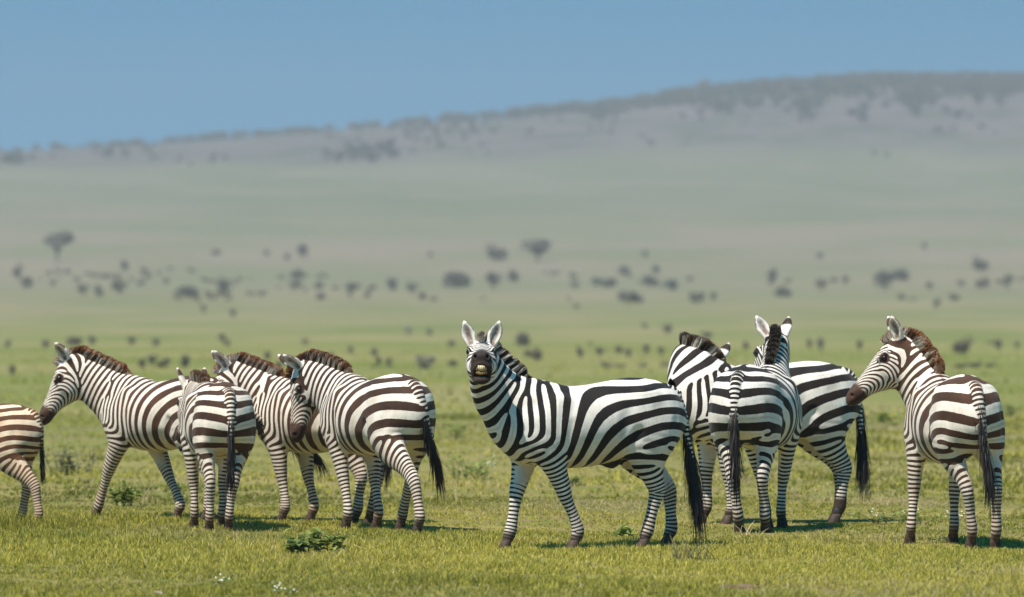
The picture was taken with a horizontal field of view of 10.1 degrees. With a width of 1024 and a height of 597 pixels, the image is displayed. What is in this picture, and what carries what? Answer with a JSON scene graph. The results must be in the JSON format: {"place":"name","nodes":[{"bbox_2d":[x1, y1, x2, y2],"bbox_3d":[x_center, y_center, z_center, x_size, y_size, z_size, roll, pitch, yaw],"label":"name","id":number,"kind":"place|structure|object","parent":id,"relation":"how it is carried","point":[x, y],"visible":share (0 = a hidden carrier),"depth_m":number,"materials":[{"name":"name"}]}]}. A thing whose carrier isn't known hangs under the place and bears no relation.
{"place":"outdoors","nodes":[
{"label":"outdoors","id":0,"kind":"place"},
{"bbox_2d":[0,83,1023,596],"bbox_3d":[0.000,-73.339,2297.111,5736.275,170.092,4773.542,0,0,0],"label":"ground","id":1,"kind":"structure","parent":0,"point":[730,211],"depth_m":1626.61,"materials":[{"name":"green plant"}]},
{"bbox_2d":[9,364,14,374],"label":"bush","id":2,"kind":"object","parent":1,"relation":"on","point":[12,369],"visible":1,"depth_m":191.52,"materials":[{"name":"green plant"}]},
{"bbox_2d":[12,263,22,278],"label":"bush","id":3,"kind":"object","parent":1,"relation":"on","point":[16,270],"visible":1,"depth_m":1342.16,"materials":[{"name":"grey plant"}]},
{"bbox_2d":[0,403,46,520],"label":"zebra","id":4,"kind":"object","parent":1,"relation":"on","point":[21,437],"visible":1,"depth_m":49.78},
{"bbox_2d":[20,277,33,289],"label":"bush","id":5,"kind":"object","parent":1,"relation":"on","point":[27,280],"visible":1,"depth_m":1185.93,"materials":[{"name":"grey plant"}]},
{"bbox_2d":[41,340,50,346],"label":"bush","id":6,"kind":"object","parent":1,"relation":"on","point":[45,343],"visible":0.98,"depth_m":422.68,"materials":[{"name":"green plant"}]},
{"bbox_2d":[42,231,75,261],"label":"tree","id":7,"kind":"object","parent":1,"relation":"on","point":[64,237],"visible":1,"depth_m":1472.66,"materials":[{"name":"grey plant"}]},
{"bbox_2d":[44,446,105,474],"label":"leafy weed","id":8,"kind":"object","parent":1,"relation":"on","point":[63,466],"visible":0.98,"depth_m":66.76,"materials":[{"name":"green plant"}]},
{"bbox_2d":[67,336,82,346],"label":"bush","id":9,"kind":"object","parent":1,"relation":"on","point":[75,340],"visible":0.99,"depth_m":430.10,"materials":[{"name":"green plant"}]},
{"bbox_2d":[76,283,89,295],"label":"bush","id":10,"kind":"object","parent":1,"relation":"on","point":[81,288],"visible":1,"depth_m":1064.08,"materials":[{"name":"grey plant"}]},
{"bbox_2d":[71,472,95,496],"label":"dry stalks","id":11,"kind":"object","parent":1,"relation":"on","point":[87,485],"visible":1,"depth_m":57.87,"materials":[{"name":"plant"}]},
{"bbox_2d":[87,335,96,344],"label":"bush","id":12,"kind":"object","parent":1,"relation":"on","point":[92,340],"visible":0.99,"depth_m":454.93,"materials":[{"name":"green plant"}]},
{"bbox_2d":[95,284,102,296],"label":"bush","id":13,"kind":"object","parent":1,"relation":"on","point":[97,290],"visible":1,"depth_m":1056.40,"materials":[{"name":"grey plant"}]},
{"bbox_2d":[111,280,127,294],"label":"bush","id":14,"kind":"object","parent":1,"relation":"on","point":[117,285],"visible":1,"depth_m":1088.20,"materials":[{"name":"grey plant"}]},
{"bbox_2d":[106,479,142,505],"bbox_3d":[-3.722,1.866,55.419,0.407,0.278,0.250,0,0,0],"label":"leafy weed","id":15,"kind":"object","parent":1,"relation":"on","point":[131,494],"visible":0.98,"depth_m":55.42,"materials":[{"name":"green plant"}]},
{"bbox_2d":[121,259,128,270],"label":"bush","id":16,"kind":"object","parent":1,"relation":"on","point":[124,264],"visible":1,"depth_m":1395.32,"materials":[{"name":"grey plant"}]},
{"bbox_2d":[127,336,135,345],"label":"bush","id":17,"kind":"object","parent":1,"relation":"on","point":[131,339],"visible":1,"depth_m":444.90,"materials":[{"name":"green plant"}]},
{"bbox_2d":[138,358,145,366],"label":"bush","id":18,"kind":"object","parent":1,"relation":"on","point":[142,362],"visible":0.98,"depth_m":229.48,"materials":[{"name":"green plant"}]},
{"bbox_2d":[127,463,160,503],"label":"dry stalks","id":19,"kind":"object","parent":1,"relation":"on","point":[145,489],"visible":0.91,"depth_m":55.59,"materials":[{"name":"plant"}]},
{"bbox_2d":[147,354,155,366],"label":"bush","id":20,"kind":"object","parent":1,"relation":"on","point":[151,360],"visible":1,"depth_m":232.96,"materials":[{"name":"green plant"}]},
{"bbox_2d":[153,338,159,345],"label":"bush","id":21,"kind":"object","parent":1,"relation":"on","point":[155,342],"visible":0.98,"depth_m":445.42,"materials":[{"name":"green plant"}]},
{"bbox_2d":[168,482,185,496],"bbox_3d":[-3.288,1.897,56.801,0.175,0.213,0.238,0,0,-15],"label":"leafy weed","id":22,"kind":"object","parent":1,"relation":"on","point":[179,485],"visible":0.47,"depth_m":56.80,"materials":[{"name":"green plant"}]},
{"bbox_2d":[180,354,189,367],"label":"bush","id":23,"kind":"object","parent":1,"relation":"on","point":[185,361],"visible":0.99,"depth_m":229.14,"materials":[{"name":"green plant"}]},
{"bbox_2d":[39,342,332,521],"bbox_3d":[-3.006,1.189,51.442,2.750,1.595,0.913,0,0,21],"label":"zebra","id":24,"kind":"object","parent":1,"relation":"on","point":[125,404],"visible":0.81,"depth_m":51.65},
{"bbox_2d":[176,285,199,297],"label":"bush","id":25,"kind":"object","parent":1,"relation":"on","point":[190,291],"visible":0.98,"depth_m":1062.53,"materials":[{"name":"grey plant"}]},
{"bbox_2d":[175,368,255,530],"bbox_3d":[-2.581,1.287,49.386,0.532,1.382,2.334,0,0,-12],"label":"zebra","id":26,"kind":"object","parent":1,"relation":"on","point":[217,420],"visible":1,"depth_m":48.49},
{"bbox_2d":[211,249,221,254],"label":"bush","id":27,"kind":"object","parent":1,"relation":"on","point":[215,251],"visible":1,"depth_m":1561.49,"materials":[{"name":"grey plant"}]},
{"bbox_2d":[214,574,230,583],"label":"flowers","id":28,"kind":"object","parent":1,"relation":"on","point":[225,579],"visible":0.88,"depth_m":38.74,"materials":[{"name":"white plant"}]},
{"bbox_2d":[218,333,226,341],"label":"bush","id":29,"kind":"object","parent":1,"relation":"on","point":[221,336],"visible":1,"depth_m":468.26,"materials":[{"name":"green plant"}]},
{"bbox_2d":[216,276,235,295],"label":"bush","id":30,"kind":"object","parent":1,"relation":"on","point":[223,284],"visible":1,"depth_m":1098.40,"materials":[{"name":"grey plant"}]},
{"bbox_2d":[264,350,270,359],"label":"bush","id":31,"kind":"object","parent":1,"relation":"on","point":[266,355],"visible":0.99,"depth_m":260.98,"materials":[{"name":"green plant"}]},
{"bbox_2d":[273,582,297,593],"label":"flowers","id":32,"kind":"object","parent":1,"relation":"on","point":[275,588],"visible":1,"depth_m":37.34,"materials":[{"name":"white plant"}]},
{"bbox_2d":[287,279,298,291],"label":"bush","id":33,"kind":"object","parent":1,"relation":"on","point":[295,284],"visible":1,"depth_m":1159.54,"materials":[{"name":"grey plant"}]},
{"bbox_2d":[288,268,303,278],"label":"bush","id":34,"kind":"object","parent":1,"relation":"on","point":[296,274],"visible":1,"depth_m":1329.87,"materials":[{"name":"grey plant"}]},
{"bbox_2d":[282,539,311,553],"bbox_3d":[-1.611,1.882,43.604,0.257,0.124,0.259,0,0,0],"label":"leafy weed","id":35,"kind":"object","parent":1,"relation":"on","point":[298,546],"visible":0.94,"depth_m":43.58,"materials":[{"name":"green plant"}]},
{"bbox_2d":[295,243,308,257],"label":"bush","id":36,"kind":"object","parent":1,"relation":"on","point":[302,248],"visible":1,"depth_m":1513.55,"materials":[{"name":"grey plant"}]},
{"bbox_2d":[211,350,393,523],"bbox_3d":[-1.802,1.222,50.979,2.057,1.525,0.615,0,0,38],"label":"zebra","id":37,"kind":"object","parent":1,"relation":"on","point":[264,384],"visible":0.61,"depth_m":50.99},
{"bbox_2d":[279,527,354,552],"bbox_3d":[-1.497,1.847,43.990,0.547,0.207,0.360,0,0,-18],"label":"leafy weed","id":38,"kind":"object","parent":1,"relation":"on","point":[315,541],"visible":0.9,"depth_m":43.97,"materials":[{"name":"green plant"}]},
{"bbox_2d":[316,292,325,299],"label":"bush","id":39,"kind":"object","parent":1,"relation":"on","point":[320,296],"visible":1,"depth_m":1051.74,"materials":[{"name":"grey plant"}]},
{"bbox_2d":[343,282,356,300],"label":"bush","id":40,"kind":"object","parent":1,"relation":"on","point":[351,286],"visible":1,"depth_m":1046.64,"materials":[{"name":"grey plant"}]},
{"bbox_2d":[278,348,447,532],"bbox_3d":[-1.205,1.199,49.081,0.630,1.555,2.347,0,0,-33],"label":"zebra","id":41,"kind":"object","parent":1,"relation":"on","point":[389,420],"visible":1,"depth_m":48.81},
{"bbox_2d":[364,289,371,296],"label":"bush","id":42,"kind":"object","parent":1,"relation":"on","point":[366,294],"visible":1,"depth_m":1075.21,"materials":[{"name":"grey plant"}]},
{"bbox_2d":[371,347,376,355],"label":"bush","id":43,"kind":"object","parent":1,"relation":"on","point":[373,352],"visible":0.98,"depth_m":311.14,"materials":[{"name":"green plant"}]},
{"bbox_2d":[375,356,381,366],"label":"bush","id":44,"kind":"object","parent":1,"relation":"on","point":[378,360],"visible":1,"depth_m":230.16,"materials":[{"name":"green plant"}]},
{"bbox_2d":[386,277,397,290],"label":"bush","id":45,"kind":"object","parent":1,"relation":"on","point":[391,284],"visible":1,"depth_m":1175.62,"materials":[{"name":"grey plant"}]},
{"bbox_2d":[405,326,411,334],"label":"bush","id":46,"kind":"object","parent":1,"relation":"on","point":[407,329],"visible":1,"depth_m":584.40,"materials":[{"name":"green plant"}]},
{"bbox_2d":[406,281,418,294],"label":"bush","id":47,"kind":"object","parent":1,"relation":"on","point":[411,287],"visible":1,"depth_m":1120.10,"materials":[{"name":"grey plant"}]},
{"bbox_2d":[418,292,426,300],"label":"bush","id":48,"kind":"object","parent":1,"relation":"on","point":[421,296],"visible":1,"depth_m":1043.54,"materials":[{"name":"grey plant"}]},
{"bbox_2d":[415,355,435,363],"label":"bush","id":49,"kind":"object","parent":1,"relation":"on","point":[430,359],"visible":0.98,"depth_m":248.84,"materials":[{"name":"green plant"}]},
{"bbox_2d":[429,468,459,499],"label":"dry stalks","id":50,"kind":"object","parent":1,"relation":"on","point":[450,491],"visible":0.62,"depth_m":56.77,"materials":[{"name":"plant"}]},
{"bbox_2d":[435,424,465,438],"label":"leafy weed","id":51,"kind":"object","parent":1,"relation":"on","point":[458,432],"visible":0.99,"depth_m":88.09,"materials":[{"name":"green plant"}]},
{"bbox_2d":[441,271,471,287],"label":"bush","id":52,"kind":"object","parent":1,"relation":"on","point":[450,278],"visible":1,"depth_m":1228.06,"materials":[{"name":"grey plant"}]},
{"bbox_2d":[440,454,497,478],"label":"leafy weed","id":53,"kind":"object","parent":1,"relation":"on","point":[471,469],"visible":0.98,"depth_m":65.39,"materials":[{"name":"green plant"}]},
{"bbox_2d":[485,272,504,289],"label":"bush","id":54,"kind":"object","parent":1,"relation":"on","point":[490,277],"visible":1,"depth_m":1181.53,"materials":[{"name":"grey plant"}]},
{"bbox_2d":[484,243,507,261],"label":"tree","id":55,"kind":"object","parent":1,"relation":"on","point":[500,253],"visible":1,"depth_m":1485.37,"materials":[{"name":"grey plant"}]},
{"bbox_2d":[0,70,1023,164],"bbox_3d":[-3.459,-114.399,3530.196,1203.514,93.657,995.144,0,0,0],"label":"woodland","id":56,"kind":"object","parent":1,"relation":"on","point":[913,94],"visible":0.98,"depth_m":3645.57,"materials":[{"name":"grey plant"}]},
{"bbox_2d":[507,268,519,282],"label":"bush","id":57,"kind":"object","parent":1,"relation":"on","point":[514,275],"visible":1,"depth_m":1300.17,"materials":[{"name":"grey plant"}]},
{"bbox_2d":[515,332,530,345],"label":"bush","id":58,"kind":"object","parent":1,"relation":"on","point":[521,339],"visible":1,"depth_m":430.59,"materials":[{"name":"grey plant"}]},
{"bbox_2d":[39,266,1023,368],"bbox_3d":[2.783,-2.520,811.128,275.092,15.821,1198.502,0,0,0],"label":"scrub","id":59,"kind":"object","parent":1,"relation":"on","point":[319,284],"visible":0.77,"depth_m":1110.06,"materials":[{"name":"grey plant"}]},
{"bbox_2d":[519,238,551,261],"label":"tree","id":60,"kind":"object","parent":1,"relation":"on","point":[542,247],"visible":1,"depth_m":1482.93,"materials":[{"name":"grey plant"}]},
{"bbox_2d":[532,346,542,361],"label":"bush","id":61,"kind":"object","parent":1,"relation":"on","point":[538,355],"visible":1,"depth_m":258.62,"materials":[{"name":"green plant"}]},
{"bbox_2d":[569,281,579,287],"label":"bush","id":62,"kind":"object","parent":1,"relation":"on","point":[575,283],"visible":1,"depth_m":1182.61,"materials":[{"name":"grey plant"}]},
{"bbox_2d":[569,474,580,485],"bbox_3d":[0.617,1.950,62.116,0.303,0.143,0.236,0,0,0],"label":"leafy weed","id":63,"kind":"object","parent":1,"relation":"on","point":[575,478],"visible":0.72,"depth_m":62.10,"materials":[{"name":"green plant"}]},
{"bbox_2d":[577,346,583,357],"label":"bush","id":64,"kind":"object","parent":1,"relation":"on","point":[580,351],"visible":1,"depth_m":289.82,"materials":[{"name":"green plant"}]},
{"bbox_2d":[461,321,709,548],"bbox_3d":[0.448,1.092,44.873,2.338,1.841,0.762,0,0,-38],"label":"zebra","id":65,"kind":"object","parent":1,"relation":"on","point":[639,428],"visible":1,"depth_m":44.77},
{"bbox_2d":[595,347,605,356],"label":"bush","id":66,"kind":"object","parent":1,"relation":"on","point":[599,351],"visible":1,"depth_m":295.66,"materials":[{"name":"green plant"}]},
{"bbox_2d":[591,277,616,286],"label":"bush","id":67,"kind":"object","parent":1,"relation":"on","point":[611,282],"visible":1,"depth_m":1235.04,"materials":[{"name":"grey plant"}]},
{"bbox_2d":[601,523,635,536],"bbox_3d":[0.860,1.890,47.001,0.295,0.133,0.373,0,0,0],"label":"leafy weed","id":68,"kind":"object","parent":1,"relation":"on","point":[622,529],"visible":0.91,"depth_m":46.96,"materials":[{"name":"green plant"}]},
{"bbox_2d":[614,346,624,355],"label":"bush","id":69,"kind":"object","parent":1,"relation":"on","point":[620,348],"visible":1,"depth_m":313.80,"materials":[{"name":"green plant"}]},
{"bbox_2d":[618,265,630,274],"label":"bush","id":70,"kind":"object","parent":1,"relation":"on","point":[625,269],"visible":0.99,"depth_m":1373.66,"materials":[{"name":"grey plant"}]},
{"bbox_2d":[624,348,631,356],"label":"bush","id":71,"kind":"object","parent":1,"relation":"on","point":[628,351],"visible":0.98,"depth_m":301.38,"materials":[{"name":"green plant"}]},
{"bbox_2d":[616,290,643,302],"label":"bush","id":72,"kind":"object","parent":1,"relation":"on","point":[633,296],"visible":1,"depth_m":1011.24,"materials":[{"name":"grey plant"}]},
{"bbox_2d":[643,344,649,353],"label":"bush","id":73,"kind":"object","parent":1,"relation":"on","point":[646,350],"visible":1,"depth_m":307.38,"materials":[{"name":"green plant"}]},
{"bbox_2d":[643,275,659,286],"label":"bush","id":74,"kind":"object","parent":1,"relation":"on","point":[648,280],"visible":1,"depth_m":1247.09,"materials":[{"name":"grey plant"}]},
{"bbox_2d":[651,265,660,273],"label":"bush","id":75,"kind":"object","parent":1,"relation":"on","point":[656,268],"visible":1,"depth_m":1363.83,"materials":[{"name":"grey plant"}]},
{"bbox_2d":[661,324,671,332],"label":"bush","id":76,"kind":"object","parent":1,"relation":"on","point":[667,328],"visible":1,"depth_m":643.05,"materials":[{"name":"green plant"}]},
{"bbox_2d":[661,278,677,289],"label":"bush","id":77,"kind":"object","parent":1,"relation":"on","point":[671,284],"visible":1,"depth_m":1201.44,"materials":[{"name":"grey plant"}]},
{"bbox_2d":[688,291,704,302],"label":"bush","id":78,"kind":"object","parent":1,"relation":"on","point":[692,295],"visible":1,"depth_m":1005.50,"materials":[{"name":"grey plant"}]},
{"bbox_2d":[660,533,737,561],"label":"dry stalks","id":79,"kind":"object","parent":1,"relation":"on","point":[685,551],"visible":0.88,"depth_m":42.59,"materials":[{"name":"beige plant"}]},
{"bbox_2d":[695,79,709,85],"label":"tree","id":80,"kind":"object","parent":1,"relation":"on","point":[702,82],"visible":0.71,"depth_m":3997.59,"materials":[{"name":"grey plant"}]},
{"bbox_2d":[701,331,711,338],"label":"bush","id":81,"kind":"object","parent":1,"relation":"on","point":[708,335],"visible":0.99,"depth_m":562.75,"materials":[{"name":"green plant"}]},
{"bbox_2d":[716,455,747,475],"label":"leafy weed","id":82,"kind":"object","parent":1,"relation":"on","point":[743,470],"visible":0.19,"depth_m":65.07,"materials":[{"name":"green plant"}]},
{"bbox_2d":[717,584,760,588],"bbox_3d":[1.499,1.917,38.319,0.304,0.048,0.387,0,0,0],"label":"earth mound","id":83,"kind":"object","parent":1,"relation":"on","point":[743,586],"visible":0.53,"depth_m":38.22,"materials":[{"name":"beige soil"}]},
{"bbox_2d":[743,342,748,348],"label":"bush","id":84,"kind":"object","parent":1,"relation":"on","point":[745,345],"visible":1,"depth_m":392.26,"materials":[{"name":"green plant"}]},
{"bbox_2d":[733,523,766,535],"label":"dry stalks","id":85,"kind":"object","parent":1,"relation":"on","point":[748,531],"visible":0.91,"depth_m":47.63,"materials":[{"name":"plant"}]},
{"bbox_2d":[708,316,801,532],"bbox_3d":[2.113,1.060,49.100,0.649,1.833,2.380,0,0,11],"label":"zebra","id":86,"kind":"object","parent":1,"relation":"on","point":[755,410],"visible":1,"depth_m":48.23},
{"bbox_2d":[667,331,873,523],"bbox_3d":[2.260,1.136,50.710,1.691,1.695,1.266,0,0,17],"label":"zebra","id":87,"kind":"object","parent":1,"relation":"on","point":[698,365],"visible":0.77,"depth_m":50.60},
{"bbox_2d":[767,268,777,283],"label":"bush","id":88,"kind":"object","parent":1,"relation":"on","point":[773,274],"visible":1,"depth_m":1262.20,"materials":[{"name":"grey plant"}]},
{"bbox_2d":[773,286,790,296],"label":"bush","id":89,"kind":"object","parent":1,"relation":"on","point":[782,291],"visible":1,"depth_m":1089.79,"materials":[{"name":"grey plant"}]},
{"bbox_2d":[806,339,812,348],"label":"bush","id":90,"kind":"object","parent":1,"relation":"on","point":[809,342],"visible":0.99,"depth_m":383.07,"materials":[{"name":"green plant"}]},
{"bbox_2d":[817,337,824,349],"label":"bush","id":91,"kind":"object","parent":1,"relation":"on","point":[820,343],"visible":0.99,"depth_m":376.44,"materials":[{"name":"green plant"}]},
{"bbox_2d":[815,279,827,291],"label":"bush","id":92,"kind":"object","parent":1,"relation":"on","point":[822,283],"visible":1,"depth_m":1174.90,"materials":[{"name":"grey plant"}]},
{"bbox_2d":[816,526,833,528],"bbox_3d":[2.665,1.964,49.205,0.164,0.061,0.127,0,0,0],"label":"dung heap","id":93,"kind":"object","parent":1,"relation":"on","point":[828,527],"visible":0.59,"depth_m":49.17,"materials":[{"name":"green plant"}]},
{"bbox_2d":[856,339,862,351],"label":"bush","id":94,"kind":"object","parent":1,"relation":"on","point":[859,344],"visible":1,"depth_m":356.52,"materials":[{"name":"green plant"}]},
{"bbox_2d":[863,408,901,423],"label":"leafy weed","id":95,"kind":"object","parent":1,"relation":"on","point":[880,416],"visible":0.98,"depth_m":99.24,"materials":[{"name":"green plant"}]},
{"bbox_2d":[872,270,893,290],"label":"bush","id":96,"kind":"object","parent":1,"relation":"on","point":[883,276],"visible":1,"depth_m":1192.05,"materials":[{"name":"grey plant"}]},
{"bbox_2d":[834,508,962,524],"bbox_3d":[3.379,1.890,50.403,1.114,0.169,0.375,0,0,-5],"label":"leafy weed","id":97,"kind":"object","parent":1,"relation":"on","point":[891,515],"visible":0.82,"depth_m":50.41,"materials":[{"name":"green plant"}]},
{"bbox_2d":[891,268,910,279],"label":"bush","id":98,"kind":"object","parent":1,"relation":"on","point":[900,274],"visible":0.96,"depth_m":1279.09,"materials":[{"name":"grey plant"}]},
{"bbox_2d":[846,316,1004,548],"bbox_3d":[3.418,1.048,45.537,0.788,1.826,1.987,0,0,-25],"label":"zebra","id":99,"kind":"object","parent":1,"relation":"on","point":[953,424],"visible":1,"depth_m":45.10},
{"bbox_2d":[925,282,933,289],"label":"bush","id":100,"kind":"object","parent":1,"relation":"on","point":[928,284],"visible":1,"depth_m":1198.33,"materials":[{"name":"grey plant"}]},
{"bbox_2d":[933,298,939,306],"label":"bush","id":101,"kind":"object","parent":1,"relation":"on","point":[937,301],"visible":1,"depth_m":936.57,"materials":[{"name":"green plant"}]},
{"bbox_2d":[951,336,973,355],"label":"bush","id":102,"kind":"object","parent":1,"relation":"on","point":[959,347],"visible":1,"depth_m":314.71,"materials":[{"name":"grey plant"}]},
{"bbox_2d":[971,256,988,271],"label":"bush","id":103,"kind":"object","parent":1,"relation":"on","point":[981,265],"visible":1,"depth_m":1344.40,"materials":[{"name":"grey plant"}]},
{"bbox_2d":[975,276,989,288],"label":"bush","id":104,"kind":"object","parent":1,"relation":"on","point":[984,283],"visible":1,"depth_m":1204.62,"materials":[{"name":"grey plant"}]},
{"bbox_2d":[995,339,1001,350],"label":"bush","id":105,"kind":"object","parent":1,"relation":"on","point":[998,342],"visible":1,"depth_m":362.44,"materials":[{"name":"green plant"}]},
{"bbox_2d":[1002,274,1014,290],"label":"bush","id":106,"kind":"object","parent":1,"relation":"on","point":[1007,277],"visible":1,"depth_m":1176.12,"materials":[{"name":"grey plant"}]},
{"bbox_2d":[1001,402,1020,416],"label":"leafy weed","id":107,"kind":"object","parent":1,"relation":"on","point":[1009,408],"visible":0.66,"depth_m":108.21,"materials":[{"name":"green plant"}]},
{"bbox_2d":[0,0,1023,151],"label":"sky","id":108,"kind":"structure","parent":0,"point":[73,73],"materials":[{"name":"blue"}]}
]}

